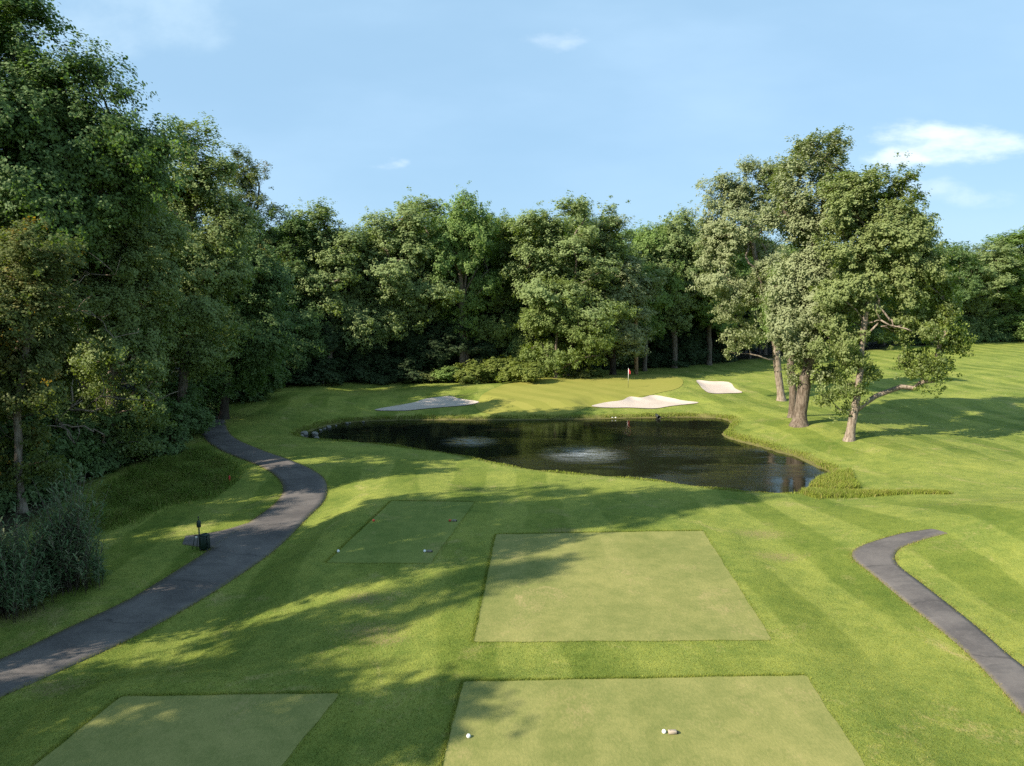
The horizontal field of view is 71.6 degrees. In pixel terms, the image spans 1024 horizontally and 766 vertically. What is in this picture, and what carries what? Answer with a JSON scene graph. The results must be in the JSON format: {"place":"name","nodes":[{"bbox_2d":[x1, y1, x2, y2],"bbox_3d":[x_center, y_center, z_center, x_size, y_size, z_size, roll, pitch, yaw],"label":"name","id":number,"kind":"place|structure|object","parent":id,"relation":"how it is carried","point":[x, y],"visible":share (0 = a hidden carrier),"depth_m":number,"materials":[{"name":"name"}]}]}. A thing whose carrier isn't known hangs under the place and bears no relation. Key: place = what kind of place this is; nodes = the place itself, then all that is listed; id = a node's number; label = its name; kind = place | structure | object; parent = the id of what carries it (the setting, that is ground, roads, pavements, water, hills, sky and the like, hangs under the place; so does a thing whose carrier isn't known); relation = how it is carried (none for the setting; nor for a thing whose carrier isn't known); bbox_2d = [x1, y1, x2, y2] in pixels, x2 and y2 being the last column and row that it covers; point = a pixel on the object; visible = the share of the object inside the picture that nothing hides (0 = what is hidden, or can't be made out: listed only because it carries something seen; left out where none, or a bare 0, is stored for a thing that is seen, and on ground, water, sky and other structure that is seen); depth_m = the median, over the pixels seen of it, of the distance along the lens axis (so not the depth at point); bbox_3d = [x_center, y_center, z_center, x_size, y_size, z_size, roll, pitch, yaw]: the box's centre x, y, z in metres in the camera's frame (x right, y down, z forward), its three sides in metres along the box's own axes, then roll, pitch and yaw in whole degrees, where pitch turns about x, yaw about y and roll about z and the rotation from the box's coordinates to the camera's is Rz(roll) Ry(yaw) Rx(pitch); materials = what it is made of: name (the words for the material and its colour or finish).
{"place":"outdoors","nodes":[
{"label":"outdoors","id":0,"kind":"place"},
{"bbox_2d":[69,445,247,535],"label":"meadow grass","id":1,"kind":"structure","parent":0,"point":[152,481],"depth_m":41.59,"materials":[{"name":"plant"}]},
{"bbox_2d":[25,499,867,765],"bbox_3d":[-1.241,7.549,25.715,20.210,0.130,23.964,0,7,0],"label":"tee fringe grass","id":2,"kind":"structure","parent":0,"point":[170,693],"depth_m":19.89,"materials":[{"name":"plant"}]},
{"bbox_2d":[0,333,1023,765],"bbox_3d":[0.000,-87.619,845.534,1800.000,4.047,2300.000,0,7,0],"label":"ground","id":3,"kind":"structure","parent":0,"point":[960,437],"depth_m":28.57,"materials":[{"name":"plant"}]},
{"bbox_2d":[0,408,59,515],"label":"bush","id":4,"kind":"object","parent":3,"relation":"on","point":[5,496],"visible":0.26,"depth_m":36.23,"materials":[{"name":"green plant"}]},
{"bbox_2d":[0,501,63,621],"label":"reed clump","id":5,"kind":"object","parent":3,"relation":"on","point":[15,590],"visible":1,"depth_m":25.18,"materials":[{"name":"green plant"}]},
{"bbox_2d":[0,422,93,499],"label":"bush","id":6,"kind":"object","parent":3,"relation":"on","point":[36,478],"visible":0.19,"depth_m":37.30,"materials":[{"name":"green plant"}]},
{"bbox_2d":[0,216,94,513],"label":"cherry tree","id":7,"kind":"object","parent":3,"relation":"on","point":[27,286],"visible":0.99,"depth_m":34.89,"materials":[{"name":"green plant"}]},
{"bbox_2d":[4,406,96,509],"bbox_3d":[-26.766,4.024,39.686,7.226,5.547,6.726,4,8,33],"label":"bush","id":8,"kind":"object","parent":3,"relation":"on","point":[59,448],"visible":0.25,"depth_m":39.25,"materials":[{"name":"green plant"}]},
{"bbox_2d":[2,459,113,596],"bbox_3d":[-17.505,5.540,27.236,3.798,4.896,4.094,-3,7,-23],"label":"reed clump","id":9,"kind":"object","parent":3,"relation":"on","point":[70,547],"visible":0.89,"depth_m":27.18,"materials":[{"name":"green plant"}]},
{"bbox_2d":[32,415,111,486],"bbox_3d":[-27.171,4.222,41.466,6.726,4.315,7.226,-6,9,-42],"label":"bush","id":10,"kind":"object","parent":3,"relation":"on","point":[83,454],"visible":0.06,"depth_m":42.21,"materials":[{"name":"green plant"}]},
{"bbox_2d":[42,404,126,477],"bbox_3d":[-27.451,3.714,43.191,7.226,4.931,6.726,1,7,8],"label":"bush","id":11,"kind":"object","parent":3,"relation":"on","point":[94,424],"visible":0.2,"depth_m":43.05,"materials":[{"name":"green plant"}]},
{"bbox_2d":[0,0,200,420],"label":"oak tree","id":12,"kind":"object","parent":3,"relation":"on","point":[59,149],"visible":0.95,"depth_m":37.32,"materials":[{"name":"green plant"}]},
{"bbox_2d":[1,186,199,465],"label":"oak tree","id":13,"kind":"object","parent":3,"relation":"on","point":[114,312],"visible":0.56,"depth_m":43.43,"materials":[{"name":"green plant"}]},
{"bbox_2d":[68,407,134,472],"bbox_3d":[-27.442,3.643,45.162,7.226,4.438,6.726,1,7,13],"label":"bush","id":14,"kind":"object","parent":3,"relation":"on","point":[125,461],"visible":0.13,"depth_m":44.51,"materials":[{"name":"green plant"}]},
{"bbox_2d":[117,393,194,460],"bbox_3d":[-25.462,3.069,48.404,7.226,4.931,6.726,1,7,8],"label":"bush","id":15,"kind":"object","parent":3,"relation":"on","point":[173,449],"visible":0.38,"depth_m":48.33,"materials":[{"name":"green plant"}]},
{"bbox_2d":[0,414,326,696],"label":"cart path","id":16,"kind":"structure","parent":3,"relation":"on","point":[211,570],"depth_m":28.27,"materials":[{"name":"asphalt"}]},
{"bbox_2d":[123,382,224,438],"bbox_3d":[-25.723,2.357,53.006,6.726,4.931,7.226,3,7,28],"label":"bush","id":17,"kind":"object","parent":3,"relation":"on","point":[197,424],"visible":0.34,"depth_m":52.86,"materials":[{"name":"green plant"}]},
{"bbox_2d":[143,194,205,386],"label":"forest tree","id":18,"kind":"object","parent":3,"relation":"on","point":[179,293],"visible":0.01,"depth_m":69.21,"materials":[{"name":"green plant"}]},
{"bbox_2d":[34,693,337,765],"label":"tee","id":19,"kind":"object","parent":3,"relation":"on","point":[235,730],"visible":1,"depth_m":17.41,"materials":[{"name":"plant"}]},
{"bbox_2d":[157,376,217,426],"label":"bush","id":20,"kind":"object","parent":3,"relation":"on","point":[204,408],"visible":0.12,"depth_m":57.18,"materials":[{"name":"green plant"}]},
{"bbox_2d":[156,374,230,415],"bbox_3d":[-28.683,1.315,62.816,7.226,4.931,6.726,-6,9,-41],"label":"bush","id":21,"kind":"object","parent":3,"relation":"on","point":[211,406],"visible":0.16,"depth_m":62.24,"materials":[{"name":"green plant"}]},
{"bbox_2d":[132,110,274,441],"bbox_3d":[-22.788,-7.404,51.675,9.593,24.178,8.363,-5,8,-38],"label":"ash tree","id":22,"kind":"object","parent":3,"relation":"on","point":[219,242],"visible":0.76,"depth_m":50.48,"materials":[{"name":"green plant"}]},
{"bbox_2d":[200,533,210,550],"bbox_3d":[-13.777,7.152,31.887,0.380,0.813,0.380,0,7,0],"label":"litter bin","id":23,"kind":"object","parent":3,"relation":"on","point":[204,541],"visible":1,"depth_m":31.73,"materials":[{"name":"green paint"}]},
{"bbox_2d":[182,522,255,547],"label":"path spur","id":24,"kind":"structure","parent":3,"relation":"on","point":[217,538],"depth_m":33.52,"materials":[{"name":"asphalt"}]},
{"bbox_2d":[176,371,264,403],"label":"bush","id":25,"kind":"object","parent":3,"relation":"on","point":[239,396],"visible":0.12,"depth_m":70.97,"materials":[{"name":"green plant"}]},
{"bbox_2d":[178,218,308,419],"bbox_3d":[-23.850,-5.360,61.273,9.865,17.793,10.916,-5,9,-39],"label":"oak tree","id":26,"kind":"object","parent":3,"relation":"on","point":[259,354],"visible":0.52,"depth_m":59.72,"materials":[{"name":"green plant"}]},
{"bbox_2d":[197,143,291,313],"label":"oak tree","id":27,"kind":"object","parent":3,"relation":"on","point":[247,184],"visible":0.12,"depth_m":85.02,"materials":[{"name":"green plant"}]},
{"bbox_2d":[215,289,297,402],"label":"beech tree","id":28,"kind":"object","parent":3,"relation":"on","point":[276,381],"visible":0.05,"depth_m":72.00,"materials":[{"name":"green plant"}]},
{"bbox_2d":[257,220,344,330],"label":"forest tree","id":29,"kind":"object","parent":3,"relation":"on","point":[271,234],"visible":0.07,"depth_m":88.23,"materials":[{"name":"green plant"}]},
{"bbox_2d":[284,368,321,386],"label":"bush","id":30,"kind":"object","parent":3,"relation":"on","point":[296,376],"visible":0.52,"depth_m":84.05,"materials":[{"name":"green plant"}]},
{"bbox_2d":[272,205,337,373],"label":"forest tree","id":31,"kind":"object","parent":3,"relation":"on","point":[303,352],"visible":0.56,"depth_m":84.70,"materials":[{"name":"green plant"}]},
{"bbox_2d":[298,355,347,385],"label":"bush","id":32,"kind":"object","parent":3,"relation":"on","point":[331,375],"visible":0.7,"depth_m":85.76,"materials":[{"name":"green plant"}]},
{"bbox_2d":[281,196,379,368],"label":"forest tree","id":33,"kind":"object","parent":3,"relation":"on","point":[326,262],"visible":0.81,"depth_m":86.06,"materials":[{"name":"green plant"}]},
{"bbox_2d":[306,303,360,369],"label":"forest tree","id":34,"kind":"object","parent":3,"relation":"on","point":[332,345],"visible":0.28,"depth_m":87.17,"materials":[{"name":"green plant"}]},
{"bbox_2d":[333,357,356,381],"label":"bush","id":35,"kind":"object","parent":3,"relation":"on","point":[345,377],"visible":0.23,"depth_m":90.74,"materials":[{"name":"green plant"}]},
{"bbox_2d":[304,218,408,355],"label":"forest tree","id":36,"kind":"object","parent":3,"relation":"on","point":[360,322],"visible":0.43,"depth_m":88.64,"materials":[{"name":"green plant"}]},
{"bbox_2d":[333,327,379,365],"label":"tree","id":37,"kind":"object","parent":3,"relation":"on","point":[339,350],"visible":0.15,"depth_m":90.42,"materials":[{"name":"green plant"}]},
{"bbox_2d":[340,335,398,371],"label":"tree","id":38,"kind":"object","parent":3,"relation":"on","point":[379,347],"visible":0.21,"depth_m":91.36,"materials":[{"name":"green plant"}]},
{"bbox_2d":[353,363,393,384],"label":"bush","id":39,"kind":"object","parent":3,"relation":"on","point":[382,380],"visible":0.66,"depth_m":91.24,"materials":[{"name":"green plant"}]},
{"bbox_2d":[369,296,409,381],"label":"forest tree","id":40,"kind":"object","parent":3,"relation":"on","point":[395,350],"visible":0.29,"depth_m":92.96,"materials":[{"name":"green plant"}]},
{"bbox_2d":[380,353,405,382],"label":"bush","id":41,"kind":"object","parent":3,"relation":"on","point":[393,361],"visible":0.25,"depth_m":92.37,"materials":[{"name":"green plant"}]},
{"bbox_2d":[327,501,473,562],"bbox_3d":[-4.741,6.737,32.995,4.390,0.019,9.366,1,7,7],"label":"tee","id":42,"kind":"object","parent":3,"relation":"on","point":[402,531],"visible":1,"depth_m":32.23,"materials":[{"name":"plant"}]},
{"bbox_2d":[382,354,434,383],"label":"bush","id":43,"kind":"object","parent":3,"relation":"on","point":[408,368],"visible":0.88,"depth_m":91.20,"materials":[{"name":"green plant"}]},
{"bbox_2d":[353,187,469,358],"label":"forest tree","id":44,"kind":"object","parent":3,"relation":"on","point":[412,287],"visible":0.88,"depth_m":89.03,"materials":[{"name":"green plant"}]},
{"bbox_2d":[390,330,437,379],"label":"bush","id":45,"kind":"object","parent":3,"relation":"on","point":[413,353],"visible":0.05,"depth_m":94.36,"materials":[{"name":"green plant"}]},
{"bbox_2d":[387,299,446,363],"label":"tree","id":46,"kind":"object","parent":3,"relation":"on","point":[412,340],"visible":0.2,"depth_m":92.84,"materials":[{"name":"green plant"}]},
{"bbox_2d":[403,369,440,382],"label":"shrub","id":47,"kind":"object","parent":3,"relation":"on","point":[428,376],"visible":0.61,"depth_m":91.18,"materials":[{"name":"green plant"}]},
{"bbox_2d":[375,396,477,410],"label":"bunker sand","id":48,"kind":"structure","parent":3,"relation":"on","point":[443,401],"depth_m":74.64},
{"bbox_2d":[409,318,470,368],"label":"bush","id":49,"kind":"object","parent":3,"relation":"on","point":[437,355],"visible":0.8,"depth_m":92.62,"materials":[{"name":"green plant"}]},
{"bbox_2d":[431,364,463,381],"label":"shrub","id":50,"kind":"object","parent":3,"relation":"on","point":[447,373],"visible":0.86,"depth_m":90.86,"materials":[{"name":"green plant"}]},
{"bbox_2d":[415,181,514,366],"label":"forest tree","id":51,"kind":"object","parent":3,"relation":"on","point":[466,226],"visible":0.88,"depth_m":91.10,"materials":[{"name":"green plant"}]},
{"bbox_2d":[453,242,478,369],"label":"tree trunk","id":52,"kind":"object","parent":3,"relation":"on","point":[462,355],"visible":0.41,"depth_m":92.92,"materials":[{"name":"brown plant"}]},
{"bbox_2d":[440,319,492,364],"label":"tree","id":53,"kind":"object","parent":3,"relation":"on","point":[453,348],"visible":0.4,"depth_m":93.75,"materials":[{"name":"green plant"}]},
{"bbox_2d":[453,358,506,384],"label":"shrub","id":54,"kind":"object","parent":3,"relation":"on","point":[469,375],"visible":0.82,"depth_m":90.08,"materials":[{"name":"green plant"}]},
{"bbox_2d":[457,293,504,365],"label":"forest tree","id":55,"kind":"object","parent":3,"relation":"on","point":[495,351],"visible":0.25,"depth_m":95.36,"materials":[{"name":"green plant"}]},
{"bbox_2d":[469,211,514,290],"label":"forest tree","id":56,"kind":"object","parent":3,"relation":"on","point":[489,266],"visible":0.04,"depth_m":104.29,"materials":[{"name":"green plant"}]},
{"bbox_2d":[478,354,521,382],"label":"shrub","id":57,"kind":"object","parent":3,"relation":"on","point":[500,366],"visible":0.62,"depth_m":90.55,"materials":[{"name":"green plant"}]},
{"bbox_2d":[474,208,538,364],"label":"forest tree","id":58,"kind":"object","parent":3,"relation":"on","point":[501,331],"visible":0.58,"depth_m":95.38,"materials":[{"name":"green plant"}]},
{"bbox_2d":[494,360,544,382],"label":"shrub","id":59,"kind":"object","parent":3,"relation":"on","point":[531,371],"visible":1,"depth_m":85.52,"materials":[{"name":"green plant"}]},
{"bbox_2d":[500,209,561,362],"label":"forest tree","id":60,"kind":"object","parent":3,"relation":"on","point":[518,305],"visible":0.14,"depth_m":96.59,"materials":[{"name":"green plant"}]},
{"bbox_2d":[491,190,641,375],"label":"forest tree","id":61,"kind":"object","parent":3,"relation":"on","point":[557,247],"visible":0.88,"depth_m":89.70,"materials":[{"name":"green plant"}]},
{"bbox_2d":[510,274,622,378],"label":"forest tree","id":62,"kind":"object","parent":3,"relation":"on","point":[536,320],"visible":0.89,"depth_m":88.52,"materials":[{"name":"green plant"}]},
{"bbox_2d":[288,410,846,493],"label":"bank grass","id":63,"kind":"structure","parent":3,"relation":"on","point":[743,437],"depth_m":59.77,"materials":[{"name":"plant"}]},
{"bbox_2d":[535,216,610,311],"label":"forest tree","id":64,"kind":"object","parent":3,"relation":"on","point":[566,220],"visible":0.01,"depth_m":108.45,"materials":[{"name":"green plant"}]},
{"bbox_2d":[554,199,597,226],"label":"forest tree","id":65,"kind":"object","parent":3,"relation":"on","point":[572,219],"visible":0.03,"depth_m":114.42,"materials":[{"name":"green plant"}]},
{"bbox_2d":[475,374,682,418],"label":"putting green","id":66,"kind":"object","parent":3,"relation":"on","point":[558,396],"visible":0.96,"depth_m":78.51,"materials":[{"name":"plant"}]},
{"bbox_2d":[571,367,593,378],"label":"shrub","id":67,"kind":"object","parent":3,"relation":"on","point":[583,373],"visible":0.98,"depth_m":90.64,"materials":[{"name":"green plant"}]},
{"bbox_2d":[572,210,667,374],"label":"forest tree","id":68,"kind":"object","parent":3,"relation":"on","point":[633,291],"visible":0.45,"depth_m":94.30,"materials":[{"name":"green plant"}]},
{"bbox_2d":[474,531,770,641],"bbox_3d":[3.793,7.399,27.306,9.983,0.012,10.722,0,7,0],"label":"tee","id":69,"kind":"object","parent":3,"relation":"on","point":[647,586],"visible":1,"depth_m":25.80,"materials":[{"name":"plant"}]},
{"bbox_2d":[592,395,697,407],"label":"bunker sand","id":70,"kind":"structure","parent":3,"relation":"on","point":[654,401],"depth_m":75.12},
{"bbox_2d":[602,219,694,370],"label":"forest tree","id":71,"kind":"object","parent":3,"relation":"on","point":[644,245],"visible":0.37,"depth_m":103.32,"materials":[{"name":"green plant"}]},
{"bbox_2d":[641,313,665,355],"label":"forest tree","id":72,"kind":"object","parent":3,"relation":"on","point":[652,346],"visible":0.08,"depth_m":110.10,"materials":[{"name":"green plant"}]},
{"bbox_2d":[443,675,864,765],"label":"tee","id":73,"kind":"object","parent":3,"relation":"on","point":[754,721],"visible":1,"depth_m":17.70,"materials":[{"name":"plant"}]},
{"bbox_2d":[642,313,683,367],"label":"forest tree","id":74,"kind":"object","parent":3,"relation":"on","point":[665,349],"visible":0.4,"depth_m":110.68,"materials":[{"name":"green plant"}]},
{"bbox_2d":[628,200,716,367],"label":"forest tree","id":75,"kind":"object","parent":3,"relation":"on","point":[683,237],"visible":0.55,"depth_m":104.58,"materials":[{"name":"green plant"}]},
{"bbox_2d":[659,353,693,366],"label":"bush","id":76,"kind":"object","parent":3,"relation":"on","point":[680,362],"visible":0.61,"depth_m":110.27,"materials":[{"name":"green plant"}]},
{"bbox_2d":[660,314,700,364],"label":"forest tree","id":77,"kind":"object","parent":3,"relation":"on","point":[680,339],"visible":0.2,"depth_m":113.32,"materials":[{"name":"green plant"}]},
{"bbox_2d":[677,310,710,364],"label":"forest tree","id":78,"kind":"object","parent":3,"relation":"on","point":[690,346],"visible":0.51,"depth_m":112.95,"materials":[{"name":"green plant"}]},
{"bbox_2d":[699,337,725,361],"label":"bush","id":79,"kind":"object","parent":3,"relation":"on","point":[714,352],"visible":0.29,"depth_m":118.66,"materials":[{"name":"green plant"}]},
{"bbox_2d":[696,380,741,392],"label":"bunker sand","id":80,"kind":"structure","parent":3,"relation":"on","point":[717,387],"depth_m":85.70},
{"bbox_2d":[682,212,762,364],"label":"forest tree","id":81,"kind":"object","parent":3,"relation":"on","point":[705,318],"visible":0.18,"depth_m":109.88,"materials":[{"name":"green plant"}]},
{"bbox_2d":[701,326,744,362],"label":"forest tree","id":82,"kind":"object","parent":3,"relation":"on","point":[732,357],"visible":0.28,"depth_m":119.04,"materials":[{"name":"green plant"}]},
{"bbox_2d":[711,307,763,355],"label":"forest tree","id":83,"kind":"object","parent":3,"relation":"on","point":[724,344],"visible":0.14,"depth_m":118.77,"materials":[{"name":"green plant"}]},
{"bbox_2d":[685,154,798,400],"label":"maple tree","id":84,"kind":"object","parent":3,"relation":"on","point":[739,200],"visible":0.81,"depth_m":74.03,"materials":[{"name":"green plant"}]},
{"bbox_2d":[751,262,796,417],"bbox_3d":[24.431,-3.542,61.579,6.318,13.822,6.431,-6,9,-43],"label":"maple tree","id":85,"kind":"object","parent":3,"relation":"on","point":[792,394],"visible":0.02,"depth_m":61.62,"materials":[{"name":"green plant"}]},
{"bbox_2d":[752,125,875,427],"bbox_3d":[23.971,-8.308,56.699,10.072,24.481,7.791,0,7,0],"label":"maple tree","id":86,"kind":"object","parent":3,"relation":"on","point":[793,327],"visible":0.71,"depth_m":55.80,"materials":[{"name":"green plant"}]},
{"bbox_2d":[808,466,859,489],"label":"corner grass","id":87,"kind":"structure","parent":3,"relation":"on","point":[843,479],"depth_m":42.41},
{"bbox_2d":[846,264,900,343],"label":"forest tree","id":88,"kind":"object","parent":3,"relation":"on","point":[875,335],"visible":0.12,"depth_m":137.54,"materials":[{"name":"green plant"}]},
{"bbox_2d":[805,151,978,441],"bbox_3d":[27.615,-5.902,51.687,12.487,21.264,7.608,0,7,0],"label":"maple tree","id":89,"kind":"object","parent":3,"relation":"on","point":[893,224],"visible":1,"depth_m":51.07,"materials":[{"name":"green plant"}]},
{"bbox_2d":[877,249,915,344],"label":"forest tree","id":90,"kind":"object","parent":3,"relation":"on","point":[881,299],"visible":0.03,"depth_m":141.88,"materials":[{"name":"green plant"}]},
{"bbox_2d":[852,529,1023,713],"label":"cart path","id":91,"kind":"structure","parent":3,"relation":"on","point":[1000,665],"depth_m":24.10,"materials":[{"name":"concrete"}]},
{"bbox_2d":[911,239,997,344],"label":"forest tree","id":92,"kind":"object","parent":3,"relation":"on","point":[971,282],"visible":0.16,"depth_m":143.22,"materials":[{"name":"green plant"}]},
{"bbox_2d":[939,253,992,339],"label":"forest tree","id":93,"kind":"object","parent":3,"relation":"on","point":[971,307],"visible":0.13,"depth_m":152.34,"materials":[{"name":"green plant"}]},
{"bbox_2d":[963,316,983,342],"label":"bush","id":94,"kind":"object","parent":3,"relation":"on","point":[975,331],"visible":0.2,"depth_m":151.75,"materials":[{"name":"green plant"}]},
{"bbox_2d":[969,315,1006,342],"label":"bush","id":95,"kind":"object","parent":3,"relation":"on","point":[991,330],"visible":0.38,"depth_m":153.70,"materials":[{"name":"green plant"}]},
{"bbox_2d":[960,236,1023,320],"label":"forest tree","id":96,"kind":"object","parent":3,"relation":"on","point":[998,261],"visible":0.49,"depth_m":150.18,"materials":[{"name":"green plant"}]},
{"bbox_2d":[970,249,1023,321],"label":"forest tree","id":97,"kind":"object","parent":3,"relation":"on","point":[1004,305],"visible":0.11,"depth_m":158.31,"materials":[{"name":"green plant"}]},
{"bbox_2d":[975,225,1023,340],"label":"forest tree","id":98,"kind":"object","parent":3,"relation":"on","point":[1016,318],"visible":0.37,"depth_m":156.66,"materials":[{"name":"green plant"}]},
{"bbox_2d":[985,323,1016,341],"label":"bush","id":99,"kind":"object","parent":3,"relation":"on","point":[1007,337],"visible":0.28,"depth_m":156.38,"materials":[{"name":"green plant"}]},
{"bbox_2d":[0,419,1023,721],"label":"path edge grass","id":100,"kind":"structure","parent":0,"point":[328,499],"depth_m":26.37,"materials":[{"name":"plant"}]},
{"bbox_2d":[6,0,1023,253],"label":"sky","id":101,"kind":"structure","parent":0,"point":[356,104],"materials":[{"name":"blue"}]},
{"bbox_2d":[304,417,827,492],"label":"water","id":102,"kind":"structure","parent":0,"point":[698,451],"depth_m":54.96,"materials":[{"name":"liquid"}]},
{"bbox_2d":[794,484,953,499],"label":"ditch grass","id":103,"kind":"structure","parent":0,"point":[822,492],"depth_m":39.28,"materials":[{"name":"plant"}]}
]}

